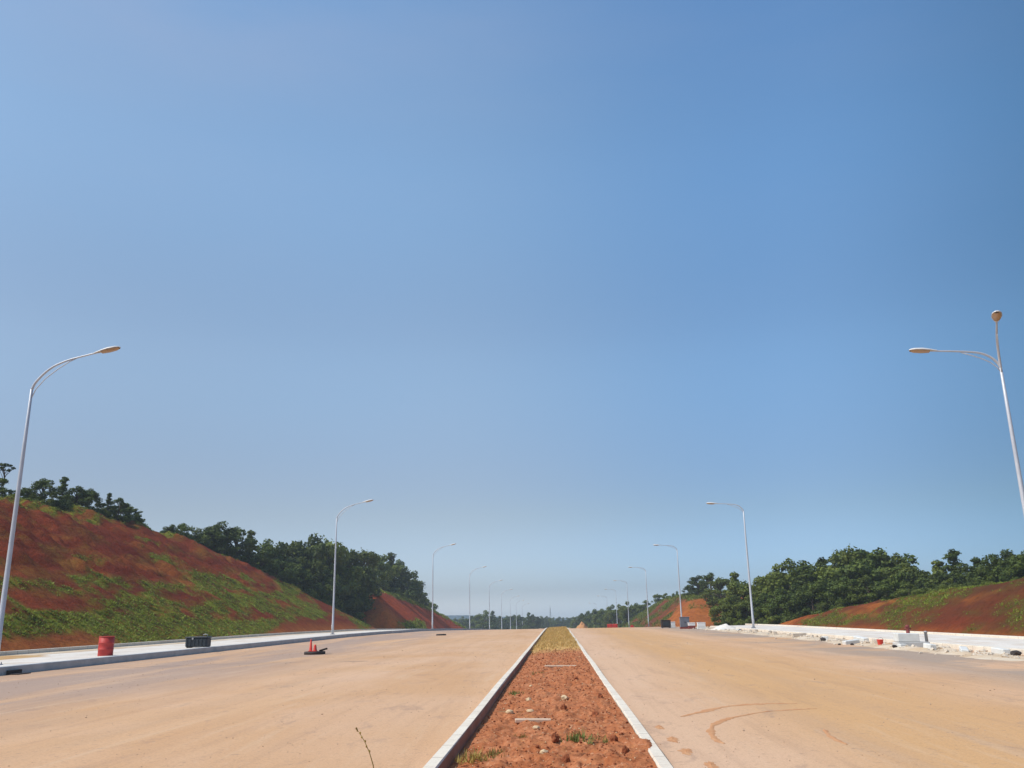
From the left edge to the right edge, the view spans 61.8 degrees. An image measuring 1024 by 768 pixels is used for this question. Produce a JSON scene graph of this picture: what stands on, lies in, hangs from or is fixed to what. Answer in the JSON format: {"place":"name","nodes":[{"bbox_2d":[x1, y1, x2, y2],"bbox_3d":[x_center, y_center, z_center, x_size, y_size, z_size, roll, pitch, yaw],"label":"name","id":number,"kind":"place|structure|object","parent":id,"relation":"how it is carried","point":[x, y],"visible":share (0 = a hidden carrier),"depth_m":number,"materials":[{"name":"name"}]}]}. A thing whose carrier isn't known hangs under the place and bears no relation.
{"place":"outdoors","nodes":[
{"label":"outdoors","id":0,"kind":"place"},
{"bbox_2d":[0,495,375,651],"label":"embankment","id":1,"kind":"structure","parent":0,"point":[45,546],"depth_m":80.34,"materials":[{"name":"red soil"}]},
{"bbox_2d":[0,478,15,497],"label":"bushy tree","id":2,"kind":"object","parent":1,"relation":"on","point":[3,491],"visible":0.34,"depth_m":93.47,"materials":[{"name":"green plant"}]},
{"bbox_2d":[15,478,61,504],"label":"bushy tree","id":3,"kind":"object","parent":1,"relation":"on","point":[40,484],"visible":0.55,"depth_m":95.01,"materials":[{"name":"green plant"}]},
{"bbox_2d":[40,491,73,508],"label":"shrub","id":4,"kind":"object","parent":1,"relation":"on","point":[51,502],"visible":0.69,"depth_m":94.50,"materials":[{"name":"green plant"}]},
{"bbox_2d":[56,476,73,506],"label":"slender tree","id":5,"kind":"object","parent":1,"relation":"on","point":[63,480],"visible":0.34,"depth_m":97.86,"materials":[{"name":"green plant"}]},
{"bbox_2d":[57,485,98,510],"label":"bushy tree","id":6,"kind":"object","parent":1,"relation":"on","point":[82,493],"visible":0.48,"depth_m":98.68,"materials":[{"name":"green plant"}]},
{"bbox_2d":[73,488,106,513],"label":"bushy tree","id":7,"kind":"object","parent":1,"relation":"on","point":[97,499],"visible":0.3,"depth_m":100.95,"materials":[{"name":"green plant"}]},
{"bbox_2d":[105,498,132,521],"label":"bushy tree","id":8,"kind":"object","parent":1,"relation":"on","point":[121,506],"visible":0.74,"depth_m":106.06,"materials":[{"name":"green plant"}]},
{"bbox_2d":[165,523,200,541],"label":"bushy tree","id":9,"kind":"object","parent":1,"relation":"on","point":[183,527],"visible":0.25,"depth_m":124.22,"materials":[{"name":"green plant"}]},
{"bbox_2d":[0,494,370,642],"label":"grass","id":10,"kind":"structure","parent":1,"relation":"on","point":[161,617],"depth_m":76.67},
{"bbox_2d":[198,527,228,553],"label":"bushy tree","id":11,"kind":"object","parent":1,"relation":"on","point":[217,544],"visible":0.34,"depth_m":128.08,"materials":[{"name":"green plant"}]},
{"bbox_2d":[208,521,247,561],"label":"bushy tree","id":12,"kind":"object","parent":1,"relation":"on","point":[217,527],"visible":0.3,"depth_m":130.22,"materials":[{"name":"green plant"}]},
{"bbox_2d":[211,526,258,563],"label":"bushy tree","id":13,"kind":"object","parent":1,"relation":"on","point":[235,541],"visible":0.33,"depth_m":131.15,"materials":[{"name":"green plant"}]},
{"bbox_2d":[242,530,265,571],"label":"slender tree","id":14,"kind":"object","parent":1,"relation":"on","point":[250,536],"visible":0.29,"depth_m":134.95,"materials":[{"name":"green plant"}]},
{"bbox_2d":[251,554,277,577],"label":"bushy tree","id":15,"kind":"object","parent":1,"relation":"on","point":[261,560],"visible":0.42,"depth_m":135.16,"materials":[{"name":"green plant"}]},
{"bbox_2d":[254,539,283,572],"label":"bushy tree","id":16,"kind":"object","parent":1,"relation":"on","point":[267,549],"visible":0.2,"depth_m":140.82,"materials":[{"name":"green plant"}]},
{"bbox_2d":[264,559,298,583],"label":"bushy tree","id":17,"kind":"object","parent":1,"relation":"on","point":[289,574],"visible":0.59,"depth_m":136.87,"materials":[{"name":"green plant"}]},
{"bbox_2d":[270,541,304,590],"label":"bushy tree","id":18,"kind":"object","parent":1,"relation":"on","point":[280,547],"visible":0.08,"depth_m":143.84,"materials":[{"name":"green plant"}]},
{"bbox_2d":[283,563,321,598],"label":"bushy tree","id":19,"kind":"object","parent":1,"relation":"on","point":[303,573],"visible":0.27,"depth_m":142.41,"materials":[{"name":"green plant"}]},
{"bbox_2d":[280,541,325,591],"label":"bushy tree","id":20,"kind":"object","parent":1,"relation":"on","point":[294,547],"visible":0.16,"depth_m":146.02,"materials":[{"name":"green plant"}]},
{"bbox_2d":[284,540,328,599],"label":"bushy tree","id":21,"kind":"object","parent":1,"relation":"on","point":[303,551],"visible":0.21,"depth_m":148.22,"materials":[{"name":"green plant"}]},
{"bbox_2d":[298,565,344,609],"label":"bushy tree","id":22,"kind":"object","parent":1,"relation":"on","point":[329,590],"visible":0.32,"depth_m":146.16,"materials":[{"name":"green plant"}]},
{"bbox_2d":[0,629,408,665],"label":"pavement","id":23,"kind":"structure","parent":0,"point":[71,656],"depth_m":48.23,"materials":[{"name":"concrete"}]},
{"bbox_2d":[0,346,120,664],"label":"street lamp","id":24,"kind":"object","parent":23,"relation":"on","point":[13,528],"visible":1,"depth_m":34.78,"materials":[{"name":"metal"}]},
{"bbox_2d":[97,636,114,655],"bbox_3d":[-19.183,12.387,40.411,0.700,0.890,0.700,-2,-15,3],"label":"oil drum","id":25,"kind":"object","parent":23,"relation":"on","point":[106,646],"visible":0.97,"depth_m":40.17,"materials":[{"name":"red paint"}]},
{"bbox_2d":[6,630,367,655],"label":"verge","id":26,"kind":"structure","parent":23,"relation":"on","point":[159,644],"depth_m":56.99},
{"bbox_2d":[185,634,211,647],"bbox_3d":[-18.279,14.963,49.818,1.360,0.783,0.707,-2,-15,3],"label":"tool chest","id":27,"kind":"object","parent":23,"relation":"on","point":[197,641],"visible":0.92,"depth_m":49.53,"materials":[{"name":"plastic"}]},
{"bbox_2d":[330,499,372,634],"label":"street lamp","id":28,"kind":"object","parent":23,"relation":"on","point":[333,607],"visible":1,"depth_m":83.04,"materials":[{"name":"metal"}]},
{"bbox_2d":[0,628,544,767],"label":"road","id":29,"kind":"structure","parent":0,"point":[395,733],"depth_m":18.70,"materials":[{"name":"concrete"}]},
{"bbox_2d":[357,591,465,628],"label":"embankment","id":30,"kind":"structure","parent":0,"point":[389,611],"depth_m":172.30,"materials":[{"name":"soil"}]},
{"bbox_2d":[332,546,364,616],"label":"bushy tree","id":31,"kind":"object","parent":30,"relation":"on","point":[352,573],"visible":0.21,"depth_m":155.76,"materials":[{"name":"green plant"}]},
{"bbox_2d":[337,591,365,621],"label":"bushy tree","id":32,"kind":"object","parent":30,"relation":"on","point":[356,603],"visible":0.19,"depth_m":153.54,"materials":[{"name":"green plant"}]},
{"bbox_2d":[341,548,375,612],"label":"bushy tree","id":33,"kind":"object","parent":30,"relation":"on","point":[367,605],"visible":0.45,"depth_m":158.76,"materials":[{"name":"green plant"}]},
{"bbox_2d":[351,548,389,596],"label":"bushy tree","id":34,"kind":"object","parent":30,"relation":"on","point":[364,556],"visible":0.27,"depth_m":163.59,"materials":[{"name":"green plant"}]},
{"bbox_2d":[363,553,389,586],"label":"bushy tree","id":35,"kind":"object","parent":30,"relation":"on","point":[382,565],"visible":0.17,"depth_m":190.02,"materials":[{"name":"green plant"}]},
{"bbox_2d":[374,554,401,593],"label":"bushy tree","id":36,"kind":"object","parent":30,"relation":"on","point":[393,571],"visible":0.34,"depth_m":199.06,"materials":[{"name":"green plant"}]},
{"bbox_2d":[385,552,406,592],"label":"slender tree","id":37,"kind":"object","parent":30,"relation":"on","point":[392,556],"visible":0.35,"depth_m":205.13,"materials":[{"name":"green plant"}]},
{"bbox_2d":[394,559,423,599],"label":"bushy tree","id":38,"kind":"object","parent":30,"relation":"on","point":[411,591],"visible":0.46,"depth_m":213.44,"materials":[{"name":"green plant"}]},
{"bbox_2d":[375,589,467,628],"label":"grass","id":39,"kind":"structure","parent":30,"relation":"on","point":[407,624],"depth_m":191.85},
{"bbox_2d":[0,0,1023,617],"label":"sky","id":40,"kind":"structure","parent":0,"point":[543,286],"materials":[{"name":"blue"}]},
{"bbox_2d":[449,630,657,767],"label":"median","id":41,"kind":"object","parent":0,"point":[535,704],"visible":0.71,"depth_m":13.77,"materials":[{"name":"soil"}]},
{"bbox_2d":[452,746,490,764],"bbox_3d":[-0.486,4.647,10.735,0.517,0.178,0.402,9,-18,-32],"label":"weed","id":42,"kind":"object","parent":41,"relation":"on","point":[473,757],"visible":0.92,"depth_m":10.71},
{"bbox_2d":[456,647,652,767],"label":"soil crumbs","id":43,"kind":"object","parent":41,"relation":"on","point":[538,746],"visible":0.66,"depth_m":14.71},
{"bbox_2d":[531,626,579,654],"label":"dry grass","id":44,"kind":"structure","parent":41,"relation":"on","point":[552,632],"depth_m":56.27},
{"bbox_2d":[559,731,608,743],"bbox_3d":[0.944,4.834,11.736,0.541,0.153,0.599,10,-19,-35],"label":"weed","id":45,"kind":"object","parent":41,"relation":"on","point":[573,738],"visible":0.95,"depth_m":11.78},
{"bbox_2d":[629,738,659,749],"bbox_3d":[1.728,4.684,11.195,0.320,0.078,1.000,-2,-15,3],"label":"soil spill","id":46,"kind":"object","parent":41,"relation":"on","point":[641,743],"visible":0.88,"depth_m":11.04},
{"bbox_2d":[625,595,741,626],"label":"embankment","id":47,"kind":"structure","parent":0,"point":[697,612],"depth_m":158.55,"materials":[{"name":"brown soil"}]},
{"bbox_2d":[607,604,630,627],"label":"bushy tree","id":48,"kind":"object","parent":47,"relation":"on","point":[612,615],"visible":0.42,"depth_m":278.33,"materials":[{"name":"green plant"}]},
{"bbox_2d":[617,601,636,622],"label":"bushy tree","id":49,"kind":"object","parent":47,"relation":"on","point":[623,610],"visible":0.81,"depth_m":268.37,"materials":[{"name":"green plant"}]},
{"bbox_2d":[620,594,710,627],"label":"grass","id":50,"kind":"structure","parent":47,"relation":"on","point":[641,615],"depth_m":203.69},
{"bbox_2d":[687,575,709,594],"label":"bushy tree","id":51,"kind":"object","parent":47,"relation":"on","point":[697,589],"visible":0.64,"depth_m":173.72,"materials":[{"name":"green plant"}]},
{"bbox_2d":[697,572,724,597],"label":"bushy tree","id":52,"kind":"object","parent":47,"relation":"on","point":[703,584],"visible":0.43,"depth_m":157.25,"materials":[{"name":"green plant"}]},
{"bbox_2d":[700,577,731,605],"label":"bushy tree","id":53,"kind":"object","parent":47,"relation":"on","point":[714,600],"visible":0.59,"depth_m":145.49,"materials":[{"name":"green plant"}]},
{"bbox_2d":[725,572,742,601],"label":"slender tree","id":54,"kind":"object","parent":47,"relation":"on","point":[733,577],"visible":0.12,"depth_m":125.93,"materials":[{"name":"green plant"}]},
{"bbox_2d":[568,627,1023,767],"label":"road","id":55,"kind":"structure","parent":0,"point":[901,736],"depth_m":17.61,"materials":[{"name":"concrete"}]},
{"bbox_2d":[1,641,1019,767],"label":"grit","id":56,"kind":"object","parent":55,"relation":"on","point":[499,666],"visible":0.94,"depth_m":21.77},
{"bbox_2d":[681,703,796,716],"bbox_3d":[4.148,6.193,16.339,3.276,0.014,0.679,10,-18,-34],"label":"mud trail","id":57,"kind":"object","parent":55,"relation":"on","point":[708,710],"visible":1,"depth_m":16.50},
{"bbox_2d":[706,708,816,743],"bbox_3d":[3.919,5.642,14.291,1.044,0.016,5.010,-11,-18,32],"label":"mud trail","id":58,"kind":"object","parent":55,"relation":"on","point":[711,731],"visible":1,"depth_m":14.03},
{"bbox_2d":[696,627,1023,660],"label":"verge","id":59,"kind":"structure","parent":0,"point":[950,652],"depth_m":37.56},
{"bbox_2d":[693,627,1021,658],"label":"rubble fragments","id":60,"kind":"object","parent":59,"relation":"on","point":[939,648],"visible":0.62,"depth_m":38.74,"materials":[{"name":"stone"}]},
{"bbox_2d":[892,633,929,646],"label":"concrete blocks","id":61,"kind":"object","parent":59,"relation":"on","point":[904,639],"depth_m":39.36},
{"bbox_2d":[731,625,1023,648],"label":"pavement","id":62,"kind":"structure","parent":0,"point":[994,642],"depth_m":48.89,"materials":[{"name":"concrete"}]},
{"bbox_2d":[706,502,755,627],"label":"street lamp","id":63,"kind":"object","parent":62,"relation":"on","point":[752,616],"visible":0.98,"depth_m":82.01,"materials":[{"name":"metal"}]},
{"bbox_2d":[909,310,1023,514],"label":"street lamp","id":64,"kind":"object","parent":62,"relation":"on","point":[996,315],"visible":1,"depth_m":34.22,"materials":[{"name":"metal"}]},
{"bbox_2d":[778,577,1023,635],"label":"embankment","id":65,"kind":"structure","parent":0,"point":[979,605],"depth_m":59.52,"materials":[{"name":"brown soil"}]},
{"bbox_2d":[753,558,816,602],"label":"bushy tree","id":66,"kind":"object","parent":65,"relation":"on","point":[776,578],"visible":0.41,"depth_m":106.91,"materials":[{"name":"green plant"}]},
{"bbox_2d":[778,560,818,614],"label":"bushy tree","id":67,"kind":"object","parent":65,"relation":"on","point":[806,570],"visible":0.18,"depth_m":107.00,"materials":[{"name":"green plant"}]},
{"bbox_2d":[795,589,830,614],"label":"bushy tree","id":68,"kind":"object","parent":65,"relation":"on","point":[813,608],"visible":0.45,"depth_m":97.96,"materials":[{"name":"green plant"}]},
{"bbox_2d":[800,577,848,613],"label":"bushy tree","id":69,"kind":"object","parent":65,"relation":"on","point":[819,586],"visible":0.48,"depth_m":97.82,"materials":[{"name":"green plant"}]},
{"bbox_2d":[821,576,870,610],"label":"bushy tree","id":70,"kind":"object","parent":65,"relation":"on","point":[839,587],"visible":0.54,"depth_m":95.42,"materials":[{"name":"green plant"}]},
{"bbox_2d":[842,575,892,605],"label":"bushy tree","id":71,"kind":"object","parent":65,"relation":"on","point":[866,582],"visible":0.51,"depth_m":94.13,"materials":[{"name":"green plant"}]},
{"bbox_2d":[866,579,907,600],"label":"bushy tree","id":72,"kind":"object","parent":65,"relation":"on","point":[885,587],"visible":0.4,"depth_m":91.77,"materials":[{"name":"green plant"}]},
{"bbox_2d":[894,582,918,597],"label":"bushy tree","id":73,"kind":"object","parent":65,"relation":"on","point":[902,593],"visible":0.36,"depth_m":90.10,"materials":[{"name":"green plant"}]},
{"bbox_2d":[795,576,1023,633],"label":"grass","id":74,"kind":"structure","parent":65,"relation":"on","point":[911,600],"depth_m":67.54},
{"bbox_2d":[891,568,931,593],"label":"bushy tree","id":75,"kind":"object","parent":65,"relation":"on","point":[909,575],"visible":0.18,"depth_m":97.28,"materials":[{"name":"green plant"}]},
{"bbox_2d":[901,570,948,590],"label":"bushy tree","id":76,"kind":"object","parent":65,"relation":"on","point":[922,576],"visible":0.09,"depth_m":97.02,"materials":[{"name":"green plant"}]},
{"bbox_2d":[928,560,947,587],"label":"slender tree","id":77,"kind":"object","parent":65,"relation":"on","point":[936,568],"visible":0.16,"depth_m":96.24,"materials":[{"name":"green plant"}]},
{"bbox_2d":[940,549,962,584],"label":"slender tree","id":78,"kind":"object","parent":65,"relation":"on","point":[953,555],"visible":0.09,"depth_m":94.54,"materials":[{"name":"green plant"}]},
{"bbox_2d":[933,563,974,587],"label":"bushy tree","id":79,"kind":"object","parent":65,"relation":"on","point":[945,576],"visible":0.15,"depth_m":91.85,"materials":[{"name":"green plant"}]},
{"bbox_2d":[955,564,993,586],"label":"bushy tree","id":80,"kind":"object","parent":65,"relation":"on","point":[961,576],"visible":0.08,"depth_m":88.79,"materials":[{"name":"green plant"}]},
{"bbox_2d":[973,549,1019,585],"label":"bushy tree","id":81,"kind":"object","parent":65,"relation":"on","point":[986,571],"visible":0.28,"depth_m":84.92,"materials":[{"name":"green plant"}]},
{"bbox_2d":[982,554,1023,582],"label":"bushy tree","id":82,"kind":"object","parent":65,"relation":"on","point":[1006,563],"visible":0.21,"depth_m":82.69,"materials":[{"name":"green plant"}]},
{"bbox_2d":[995,551,1023,580],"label":"bushy tree","id":83,"kind":"object","parent":65,"relation":"on","point":[1018,564],"visible":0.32,"depth_m":80.72,"materials":[{"name":"green plant"}]},
{"bbox_2d":[999,569,1019,582],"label":"bushy tree","id":84,"kind":"object","parent":65,"relation":"on","point":[1006,576],"visible":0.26,"depth_m":76.93,"materials":[{"name":"green plant"}]},
{"bbox_3d":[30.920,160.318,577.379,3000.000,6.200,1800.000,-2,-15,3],"label":"ground","id":85,"kind":"structure","parent":0,"visible":0},
{"bbox_2d":[0,629,404,655],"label":"kerb","id":86,"kind":"structure","parent":85,"relation":"on","point":[16,652],"depth_m":59.03,"materials":[{"name":"concrete"}]},
{"bbox_2d":[0,628,498,675],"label":"kerb","id":87,"kind":"structure","parent":85,"relation":"on","point":[42,666],"depth_m":43.64,"materials":[{"name":"concrete"}]},
{"bbox_2d":[284,533,345,613],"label":"bushy tree","id":88,"kind":"object","parent":85,"relation":"on","point":[314,540],"visible":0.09,"depth_m":152.17,"materials":[{"name":"green plant"}]},
{"bbox_2d":[305,535,363,607],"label":"bushy tree","id":89,"kind":"object","parent":85,"relation":"on","point":[341,551],"visible":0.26,"depth_m":152.63,"materials":[{"name":"green plant"}]},
{"bbox_2d":[423,628,546,767],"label":"kerb","id":90,"kind":"structure","parent":85,"relation":"on","point":[455,743],"depth_m":13.70,"materials":[{"name":"concrete"}]},
{"bbox_2d":[473,610,496,628],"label":"bushy tree","id":91,"kind":"object","parent":85,"relation":"on","point":[480,624],"visible":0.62,"depth_m":404.35,"materials":[{"name":"green plant"}]},
{"bbox_2d":[600,604,621,627],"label":"bushy tree","id":92,"kind":"object","parent":85,"relation":"on","point":[605,621],"visible":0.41,"depth_m":287.23,"materials":[{"name":"green plant"}]},
{"bbox_2d":[567,628,672,767],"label":"kerb","id":93,"kind":"structure","parent":85,"relation":"on","point":[659,758],"depth_m":13.66,"materials":[{"name":"concrete"}]},
{"bbox_2d":[708,600,730,625],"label":"bushy tree","id":94,"kind":"object","parent":85,"relation":"on","point":[714,611],"visible":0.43,"depth_m":116.40,"materials":[{"name":"green plant"}]},
{"bbox_2d":[716,595,749,624],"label":"bushy tree","id":95,"kind":"object","parent":85,"relation":"on","point":[728,611],"visible":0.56,"depth_m":109.36,"materials":[{"name":"green plant"}]},
{"bbox_2d":[719,580,756,615],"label":"bushy tree","id":96,"kind":"object","parent":85,"relation":"on","point":[734,588],"visible":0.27,"depth_m":115.65,"materials":[{"name":"green plant"}]},
{"bbox_2d":[731,595,762,623],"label":"bushy tree","id":97,"kind":"object","parent":85,"relation":"on","point":[738,606],"visible":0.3,"depth_m":107.73,"materials":[{"name":"green plant"}]},
{"bbox_2d":[744,593,779,623],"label":"bushy tree","id":98,"kind":"object","parent":85,"relation":"on","point":[758,603],"visible":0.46,"depth_m":104.50,"materials":[{"name":"green plant"}]},
{"bbox_2d":[761,588,795,624],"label":"bushy tree","id":99,"kind":"object","parent":85,"relation":"on","point":[772,606],"visible":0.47,"depth_m":100.94,"materials":[{"name":"green plant"}]},
{"bbox_2d":[772,583,818,621],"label":"bushy tree","id":100,"kind":"object","parent":85,"relation":"on","point":[797,590],"visible":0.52,"depth_m":99.27,"materials":[{"name":"green plant"}]},
{"bbox_2d":[813,549,845,599],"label":"bushy tree","id":101,"kind":"object","parent":85,"relation":"on","point":[828,572],"visible":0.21,"depth_m":105.76,"materials":[{"name":"green plant"}]},
{"bbox_2d":[824,545,874,598],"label":"bushy tree","id":102,"kind":"object","parent":85,"relation":"on","point":[837,561],"visible":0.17,"depth_m":106.19,"materials":[{"name":"green plant"}]},
{"bbox_2d":[825,548,898,592],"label":"bushy tree","id":103,"kind":"object","parent":85,"relation":"on","point":[853,568],"visible":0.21,"depth_m":102.47,"materials":[{"name":"green plant"}]},
{"bbox_2d":[710,626,1023,654],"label":"kerb","id":104,"kind":"structure","parent":85,"relation":"on","point":[971,647],"depth_m":45.67,"materials":[{"name":"concrete"}]},
{"bbox_2d":[745,624,1023,638],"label":"kerb","id":105,"kind":"structure","parent":85,"relation":"on","point":[980,635],"depth_m":55.29,"materials":[{"name":"concrete"}]},
{"bbox_2d":[860,547,918,598],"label":"bushy tree","id":106,"kind":"object","parent":85,"relation":"on","point":[911,559],"visible":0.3,"depth_m":101.94,"materials":[{"name":"green plant"}]},
{"bbox_2d":[876,552,931,586],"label":"bushy tree","id":107,"kind":"object","parent":85,"relation":"on","point":[886,575],"visible":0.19,"depth_m":101.47,"materials":[{"name":"green plant"}]},
{"bbox_2d":[891,562,931,593],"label":"bushy tree","id":108,"kind":"object","parent":85,"relation":"on","point":[905,568],"visible":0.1,"depth_m":99.36,"materials":[{"name":"green plant"}]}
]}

